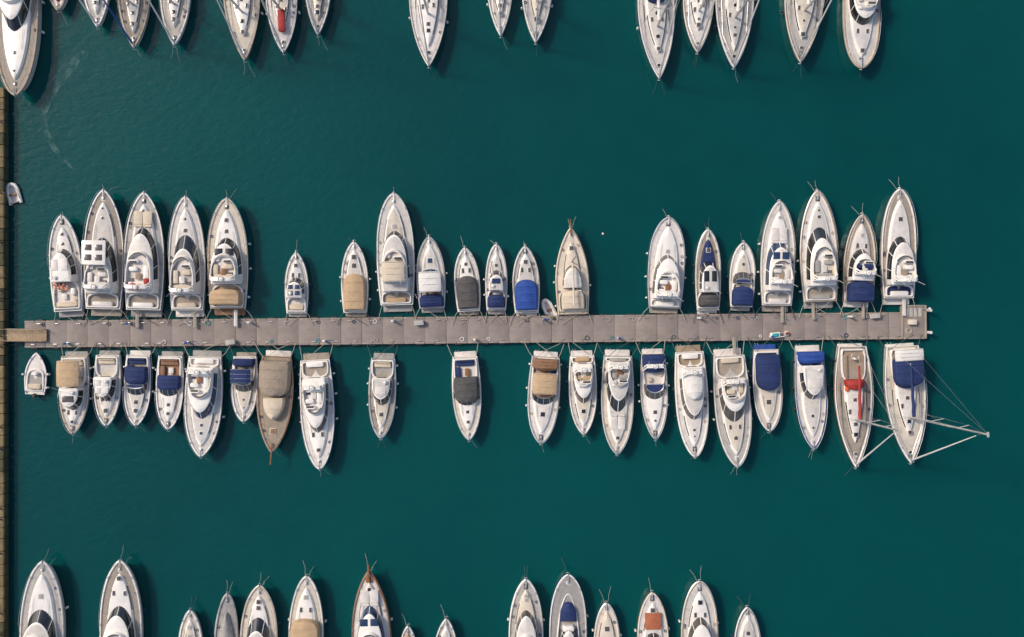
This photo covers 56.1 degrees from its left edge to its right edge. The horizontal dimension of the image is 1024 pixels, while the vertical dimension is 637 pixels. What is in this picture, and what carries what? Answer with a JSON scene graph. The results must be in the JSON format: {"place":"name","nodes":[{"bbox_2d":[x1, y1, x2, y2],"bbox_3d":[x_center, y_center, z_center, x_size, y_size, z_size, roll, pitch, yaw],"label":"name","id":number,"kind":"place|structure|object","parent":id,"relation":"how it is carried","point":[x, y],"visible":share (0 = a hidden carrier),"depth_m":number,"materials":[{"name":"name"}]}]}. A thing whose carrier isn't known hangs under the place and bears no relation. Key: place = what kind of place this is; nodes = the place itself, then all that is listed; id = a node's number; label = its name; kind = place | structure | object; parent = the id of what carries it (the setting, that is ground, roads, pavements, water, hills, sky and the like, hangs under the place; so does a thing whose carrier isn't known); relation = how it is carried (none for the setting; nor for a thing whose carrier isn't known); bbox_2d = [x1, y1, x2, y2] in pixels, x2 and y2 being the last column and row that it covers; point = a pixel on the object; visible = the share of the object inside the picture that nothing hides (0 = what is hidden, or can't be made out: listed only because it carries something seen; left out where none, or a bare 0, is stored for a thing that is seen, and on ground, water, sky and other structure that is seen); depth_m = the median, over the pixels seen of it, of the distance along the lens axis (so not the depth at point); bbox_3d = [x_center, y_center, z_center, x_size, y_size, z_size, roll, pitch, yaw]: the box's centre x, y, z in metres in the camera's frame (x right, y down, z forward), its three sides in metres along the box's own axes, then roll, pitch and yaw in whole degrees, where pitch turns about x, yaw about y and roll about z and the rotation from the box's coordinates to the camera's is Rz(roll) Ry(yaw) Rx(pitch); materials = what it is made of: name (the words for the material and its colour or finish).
{"place":"outdoors","nodes":[
{"label":"outdoors","id":0,"kind":"place"},
{"bbox_2d":[0,0,1023,636],"bbox_3d":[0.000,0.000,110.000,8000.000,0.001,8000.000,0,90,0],"label":"water","id":1,"kind":"structure","parent":0,"point":[316,154],"depth_m":110.00,"materials":[{"name":"teal liquid"}]},
{"bbox_2d":[6,182,22,205],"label":"inflatable dinghy","id":2,"kind":"object","parent":1,"relation":"on","point":[13,194],"visible":1,"depth_m":109.62,"materials":[{"name":"white rubber"}]},
{"bbox_2d":[0,0,44,105],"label":"motor yacht","id":3,"kind":"object","parent":1,"relation":"on","point":[20,29],"visible":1,"depth_m":107.98,"materials":[{"name":"plastic"}]},
{"bbox_2d":[22,352,49,397],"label":"motorboat","id":4,"kind":"object","parent":1,"relation":"on","point":[35,374],"visible":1,"depth_m":109.39,"materials":[{"name":"plastic"}]},
{"bbox_2d":[18,552,68,636],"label":"motor yacht","id":5,"kind":"object","parent":1,"relation":"on","point":[43,613],"visible":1,"depth_m":108.20,"materials":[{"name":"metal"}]},
{"bbox_2d":[50,0,67,22],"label":"motorboat","id":6,"kind":"object","parent":1,"relation":"on","point":[58,5],"visible":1,"depth_m":108.70,"materials":[{"name":"white plastic"}]},
{"bbox_2d":[47,211,89,325],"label":"cabin cruiser","id":7,"kind":"object","parent":1,"relation":"on","point":[66,277],"visible":0.94,"depth_m":108.55,"materials":[{"name":"plastic"}]},
{"bbox_2d":[53,343,94,442],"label":"cabin cruiser","id":8,"kind":"object","parent":1,"relation":"on","point":[73,380],"visible":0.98,"depth_m":108.49,"materials":[{"name":"plastic"}]},
{"bbox_2d":[79,0,109,35],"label":"sailboat","id":9,"kind":"object","parent":1,"relation":"on","point":[97,10],"visible":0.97,"depth_m":108.75,"materials":[{"name":"plastic"}]},
{"bbox_2d":[80,185,129,323],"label":"motor yacht","id":10,"kind":"object","parent":1,"relation":"on","point":[102,258],"visible":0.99,"depth_m":108.21,"materials":[{"name":"plastic"}]},
{"bbox_2d":[87,342,123,427],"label":"cabin cruiser","id":11,"kind":"object","parent":1,"relation":"on","point":[107,380],"visible":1,"depth_m":108.75,"materials":[{"name":"plastic"}]},
{"bbox_2d":[98,545,146,636],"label":"motor yacht","id":12,"kind":"object","parent":1,"relation":"on","point":[121,612],"visible":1,"depth_m":108.19,"materials":[{"name":"plastic"}]},
{"bbox_2d":[103,0,153,56],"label":"sailboat","id":13,"kind":"object","parent":1,"relation":"on","point":[134,16],"visible":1,"depth_m":108.68,"materials":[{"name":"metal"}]},
{"bbox_2d":[122,342,156,429],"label":"cabin cruiser","id":14,"kind":"object","parent":1,"relation":"on","point":[138,379],"visible":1,"depth_m":108.68,"materials":[{"name":"plastic"}]},
{"bbox_2d":[122,183,169,327],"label":"motor yacht","id":15,"kind":"object","parent":1,"relation":"on","point":[144,257],"visible":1,"depth_m":108.21,"materials":[{"name":"plastic"}]},
{"bbox_2d":[153,343,186,440],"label":"cabin cruiser","id":16,"kind":"object","parent":1,"relation":"on","point":[170,369],"visible":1,"depth_m":108.69,"materials":[{"name":"plastic"}]},
{"bbox_2d":[148,0,192,57],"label":"sailboat","id":17,"kind":"object","parent":1,"relation":"on","point":[175,15],"visible":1,"depth_m":108.73,"materials":[{"name":"plastic"}]},
{"bbox_2d":[166,193,207,327],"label":"motor yacht","id":18,"kind":"object","parent":1,"relation":"on","point":[187,267],"visible":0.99,"depth_m":108.31,"materials":[{"name":"plastic"}]},
{"bbox_2d":[174,234,199,274],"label":"window frames","id":19,"kind":"structure","parent":18,"relation":"in","point":[185,234],"depth_m":107.90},
{"bbox_2d":[178,597,202,636],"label":"motorboat","id":20,"kind":"object","parent":1,"relation":"on","point":[190,626],"visible":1,"depth_m":108.67,"materials":[{"name":"plastic"}]},
{"bbox_2d":[182,342,230,461],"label":"motor yacht","id":21,"kind":"object","parent":1,"relation":"on","point":[203,403],"visible":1,"depth_m":108.38,"materials":[{"name":"plastic"}]},
{"bbox_2d":[214,582,240,636],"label":"motorboat","id":22,"kind":"object","parent":1,"relation":"on","point":[226,624],"visible":1,"depth_m":108.61,"materials":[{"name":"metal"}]},
{"bbox_2d":[204,190,254,325],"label":"motor yacht","id":23,"kind":"object","parent":1,"relation":"on","point":[227,261],"visible":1,"depth_m":108.25,"materials":[{"name":"plastic"}]},
{"bbox_2d":[217,0,263,75],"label":"sailboat","id":24,"kind":"object","parent":1,"relation":"on","point":[241,17],"visible":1,"depth_m":108.58,"materials":[{"name":"plastic"}]},
{"bbox_2d":[229,344,258,429],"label":"motorboat","id":25,"kind":"object","parent":1,"relation":"on","point":[244,376],"visible":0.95,"depth_m":108.66,"materials":[{"name":"white plastic"}]},
{"bbox_2d":[240,579,280,636],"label":"motor yacht","id":26,"kind":"object","parent":1,"relation":"on","point":[258,619],"visible":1,"depth_m":108.39,"materials":[{"name":"plastic"}]},
{"bbox_2d":[254,342,296,464],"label":"wooden boat","id":27,"kind":"object","parent":1,"relation":"on","point":[275,392],"visible":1,"depth_m":108.39,"materials":[{"name":"brown wood"}]},
{"bbox_2d":[261,0,300,67],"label":"sailboat","id":28,"kind":"object","parent":1,"relation":"on","point":[282,16],"visible":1,"depth_m":108.68,"materials":[{"name":"plastic"}]},
{"bbox_2d":[283,247,312,324],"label":"motorboat","id":29,"kind":"object","parent":1,"relation":"on","point":[296,282],"visible":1,"depth_m":108.77,"materials":[{"name":"plastic"}]},
{"bbox_2d":[288,562,326,636],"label":"cabin cruiser","id":30,"kind":"object","parent":1,"relation":"on","point":[305,618],"visible":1,"depth_m":108.30,"materials":[{"name":"plastic"}]},
{"bbox_2d":[298,344,337,474],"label":"motor yacht","id":31,"kind":"object","parent":1,"relation":"on","point":[317,404],"visible":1,"depth_m":108.38,"materials":[{"name":"plastic"}]},
{"bbox_2d":[305,0,332,48],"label":"sailboat","id":32,"kind":"object","parent":1,"relation":"on","point":[317,10],"visible":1,"depth_m":108.76,"materials":[{"name":"plastic"}]},
{"bbox_2d":[337,238,370,324],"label":"motorboat","id":33,"kind":"object","parent":1,"relation":"on","point":[354,285],"visible":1,"depth_m":108.55,"materials":[{"name":"plastic"}]},
{"bbox_2d":[352,554,392,636],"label":"wooden boat","id":34,"kind":"object","parent":1,"relation":"on","point":[370,617],"visible":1,"depth_m":108.10,"materials":[{"name":"white wood"}]},
{"bbox_2d":[367,345,398,448],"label":"cabin cruiser","id":35,"kind":"object","parent":1,"relation":"on","point":[382,383],"visible":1,"depth_m":108.67,"materials":[{"name":"plastic"}]},
{"bbox_2d":[375,191,416,319],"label":"motor yacht","id":36,"kind":"object","parent":1,"relation":"on","point":[395,258],"visible":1,"depth_m":108.33,"materials":[{"name":"plastic"}]},
{"bbox_2d":[401,614,414,636],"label":"motorboat","id":37,"kind":"object","parent":1,"relation":"on","point":[408,631],"visible":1,"depth_m":108.78,"materials":[{"name":"plastic"}]},
{"bbox_2d":[409,0,448,78],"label":"sailboat","id":38,"kind":"object","parent":1,"relation":"on","point":[427,18],"visible":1,"depth_m":108.50,"materials":[{"name":"plastic"}]},
{"bbox_2d":[414,228,447,320],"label":"cabin cruiser","id":39,"kind":"object","parent":1,"relation":"on","point":[431,281],"visible":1,"depth_m":108.57,"materials":[{"name":"plastic"}]},
{"bbox_2d":[436,606,455,636],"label":"motorboat","id":40,"kind":"object","parent":1,"relation":"on","point":[446,629],"visible":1,"depth_m":108.72,"materials":[{"name":"plastic"}]},
{"bbox_2d":[447,344,483,444],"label":"cabin cruiser","id":41,"kind":"object","parent":1,"relation":"on","point":[465,387],"visible":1,"depth_m":108.61,"materials":[{"name":"plastic"}]},
{"bbox_2d":[452,238,484,323],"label":"motorboat","id":42,"kind":"object","parent":1,"relation":"on","point":[468,294],"visible":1,"depth_m":108.61,"materials":[{"name":"plastic"}]},
{"bbox_2d":[24,311,913,348],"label":"floating pier","id":43,"kind":"structure","parent":1,"relation":"on","point":[645,328],"depth_m":109.40,"materials":[{"name":"wood"}]},
{"bbox_2d":[225,339,235,344],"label":"dock box","id":44,"kind":"object","parent":43,"relation":"on","point":[230,342],"visible":1,"depth_m":108.79,"materials":[{"name":"white plastic"}]},
{"bbox_2d":[414,320,423,325],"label":"dock box","id":45,"kind":"object","parent":43,"relation":"on","point":[418,322],"visible":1,"depth_m":108.79,"materials":[{"name":"white plastic"}]},
{"bbox_2d":[770,332,784,338],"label":"dock cart","id":46,"kind":"object","parent":43,"relation":"on","point":[776,334],"visible":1,"depth_m":108.75,"materials":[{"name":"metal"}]},
{"bbox_2d":[869,313,879,318],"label":"dock box","id":47,"kind":"object","parent":43,"relation":"on","point":[874,315],"visible":1,"depth_m":108.79,"materials":[{"name":"white plastic"}]},
{"bbox_2d":[483,240,508,322],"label":"motorboat","id":48,"kind":"object","parent":1,"relation":"on","point":[495,280],"visible":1,"depth_m":108.71,"materials":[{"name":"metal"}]},
{"bbox_2d":[486,0,511,48],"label":"sailboat","id":49,"kind":"object","parent":1,"relation":"on","point":[500,11],"visible":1,"depth_m":108.79,"materials":[{"name":"plastic"}]},
{"bbox_2d":[509,241,542,325],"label":"motorboat","id":50,"kind":"object","parent":1,"relation":"on","point":[525,282],"visible":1,"depth_m":108.61,"materials":[{"name":"plastic"}]},
{"bbox_2d":[507,566,544,636],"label":"motor yacht","id":51,"kind":"object","parent":1,"relation":"on","point":[525,619],"visible":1,"depth_m":108.36,"materials":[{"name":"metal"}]},
{"bbox_2d":[521,0,552,55],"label":"sailboat","id":52,"kind":"object","parent":1,"relation":"on","point":[536,13],"visible":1,"depth_m":108.73,"materials":[{"name":"plastic"}]},
{"bbox_2d":[524,342,563,451],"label":"cabin cruiser","id":53,"kind":"object","parent":1,"relation":"on","point":[542,404],"visible":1,"depth_m":108.47,"materials":[{"name":"plastic"}]},
{"bbox_2d":[541,298,557,319],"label":"inflatable dinghy","id":54,"kind":"object","parent":1,"relation":"on","point":[548,308],"visible":1,"depth_m":109.60,"materials":[{"name":"white rubber"}]},
{"bbox_2d":[549,560,587,636],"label":"motor yacht","id":55,"kind":"object","parent":1,"relation":"on","point":[568,616],"visible":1,"depth_m":108.48,"materials":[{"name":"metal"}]},
{"bbox_2d":[553,217,592,323],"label":"wooden boat","id":56,"kind":"object","parent":1,"relation":"on","point":[571,282],"visible":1,"depth_m":108.61,"materials":[{"name":"wood"}]},
{"bbox_2d":[566,342,598,442],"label":"cabin cruiser","id":57,"kind":"object","parent":1,"relation":"on","point":[583,379],"visible":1,"depth_m":108.60,"materials":[{"name":"plastic"}]},
{"bbox_2d":[592,587,621,636],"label":"motorboat","id":58,"kind":"object","parent":1,"relation":"on","point":[606,624],"visible":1,"depth_m":108.66,"materials":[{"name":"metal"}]},
{"bbox_2d":[596,341,639,459],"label":"motor yacht","id":59,"kind":"object","parent":1,"relation":"on","point":[617,397],"visible":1,"depth_m":108.41,"materials":[{"name":"plastic"}]},
{"bbox_2d":[634,578,669,636],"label":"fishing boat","id":60,"kind":"object","parent":1,"relation":"on","point":[652,620],"visible":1,"depth_m":108.53,"materials":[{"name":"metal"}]},
{"bbox_2d":[635,340,669,440],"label":"cabin cruiser","id":61,"kind":"object","parent":1,"relation":"on","point":[654,385],"visible":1,"depth_m":108.54,"materials":[{"name":"plastic"}]},
{"bbox_2d":[636,0,679,95],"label":"sailboat","id":62,"kind":"object","parent":1,"relation":"on","point":[656,20],"visible":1,"depth_m":108.48,"materials":[{"name":"plastic"}]},
{"bbox_2d":[638,210,686,320],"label":"motor yacht","id":63,"kind":"object","parent":1,"relation":"on","point":[665,275],"visible":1,"depth_m":108.51,"materials":[{"name":"plastic"}]},
{"bbox_2d":[670,336,709,460],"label":"motor yacht","id":64,"kind":"object","parent":1,"relation":"on","point":[691,395],"visible":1,"depth_m":108.40,"materials":[{"name":"plastic"}]},
{"bbox_2d":[678,570,718,636],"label":"motor yacht","id":65,"kind":"object","parent":1,"relation":"on","point":[699,616],"visible":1,"depth_m":108.39,"materials":[{"name":"plastic"}]},
{"bbox_2d":[683,0,715,63],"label":"sailboat","id":66,"kind":"object","parent":1,"relation":"on","point":[698,14],"visible":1,"depth_m":108.71,"materials":[{"name":"plastic"}]},
{"bbox_2d":[692,222,723,323],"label":"cabin cruiser","id":67,"kind":"object","parent":1,"relation":"on","point":[707,265],"visible":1,"depth_m":108.55,"materials":[{"name":"plastic"}]},
{"bbox_2d":[706,337,752,472],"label":"motor yacht","id":68,"kind":"object","parent":1,"relation":"on","point":[732,402],"visible":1,"depth_m":108.42,"materials":[{"name":"plastic"}]},
{"bbox_2d":[714,0,759,81],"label":"sailboat","id":69,"kind":"object","parent":1,"relation":"on","point":[734,18],"visible":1,"depth_m":108.52,"materials":[{"name":"plastic"}]},
{"bbox_2d":[726,233,756,317],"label":"motorboat","id":70,"kind":"object","parent":1,"relation":"on","point":[742,277],"visible":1,"depth_m":108.66,"materials":[{"name":"plastic"}]},
{"bbox_2d":[731,595,761,636],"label":"motorboat","id":71,"kind":"object","parent":1,"relation":"on","point":[747,625],"visible":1,"depth_m":108.66,"materials":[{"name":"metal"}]},
{"bbox_2d":[747,336,784,438],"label":"cabin cruiser","id":72,"kind":"object","parent":1,"relation":"on","point":[767,376],"visible":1,"depth_m":108.51,"materials":[{"name":"plastic"}]},
{"bbox_2d":[753,197,797,322],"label":"motor yacht","id":73,"kind":"object","parent":1,"relation":"on","point":[777,260],"visible":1,"depth_m":108.40,"materials":[{"name":"plastic"}]},
{"bbox_2d":[781,0,831,72],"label":"sailboat","id":74,"kind":"object","parent":1,"relation":"on","point":[803,19],"visible":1,"depth_m":108.52,"materials":[{"name":"plastic"}]},
{"bbox_2d":[788,337,827,458],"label":"cabin cruiser","id":75,"kind":"object","parent":1,"relation":"on","point":[810,392],"visible":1,"depth_m":108.44,"materials":[{"name":"plastic"}]},
{"bbox_2d":[796,184,843,319],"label":"motor yacht","id":76,"kind":"object","parent":1,"relation":"on","point":[818,257],"visible":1,"depth_m":108.32,"materials":[{"name":"plastic"}]},
{"bbox_2d":[839,206,882,318],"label":"motor yacht","id":77,"kind":"object","parent":1,"relation":"on","point":[859,271],"visible":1,"depth_m":108.38,"materials":[{"name":"plastic"}]},
{"bbox_2d":[842,0,881,72],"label":"motor yacht","id":78,"kind":"object","parent":1,"relation":"on","point":[861,23],"visible":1,"depth_m":108.33,"materials":[{"name":"plastic"}]},
{"bbox_2d":[828,335,901,475],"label":"sailboat","id":79,"kind":"object","parent":1,"relation":"on","point":[852,389],"visible":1,"depth_m":108.53,"materials":[{"name":"plastic"}]},
{"bbox_2d":[876,180,924,315],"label":"motor yacht","id":80,"kind":"object","parent":1,"relation":"on","point":[897,265],"visible":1,"depth_m":108.37,"materials":[{"name":"plastic"}]},
{"bbox_2d":[900,305,932,338],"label":"pier head platform","id":81,"kind":"structure","parent":1,"relation":"in","point":[915,323],"depth_m":109.36,"materials":[{"name":"concrete"}]},
{"bbox_2d":[878,334,989,466],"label":"sailboat","id":82,"kind":"object","parent":1,"relation":"on","point":[904,386],"visible":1,"depth_m":108.37,"materials":[{"name":"plastic"}]},
{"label":"quay wall","id":83,"kind":"object","parent":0,"visible":0},
{"bbox_2d":[0,89,8,636],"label":"wall blocks","id":84,"kind":"structure","parent":83,"relation":"attached to","point":[6,365],"depth_m":109.54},
{"bbox_2d":[0,87,4,636],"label":"coping stones","id":85,"kind":"object","parent":84,"relation":"on","point":[2,362],"visible":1,"depth_m":108.80,"materials":[{"name":"beige stone"}]},
{"bbox_2d":[0,121,1,634],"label":"mooring rings","id":86,"kind":"object","parent":85,"relation":"on","point":[0,426],"visible":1,"depth_m":108.68,"materials":[{"name":"metal"}]},
{"bbox_2d":[0,329,46,341],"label":"gangway","id":87,"kind":"object","parent":83,"relation":"on","point":[25,335],"visible":1,"depth_m":109.10,"materials":[{"name":"beige wood"}]}
]}

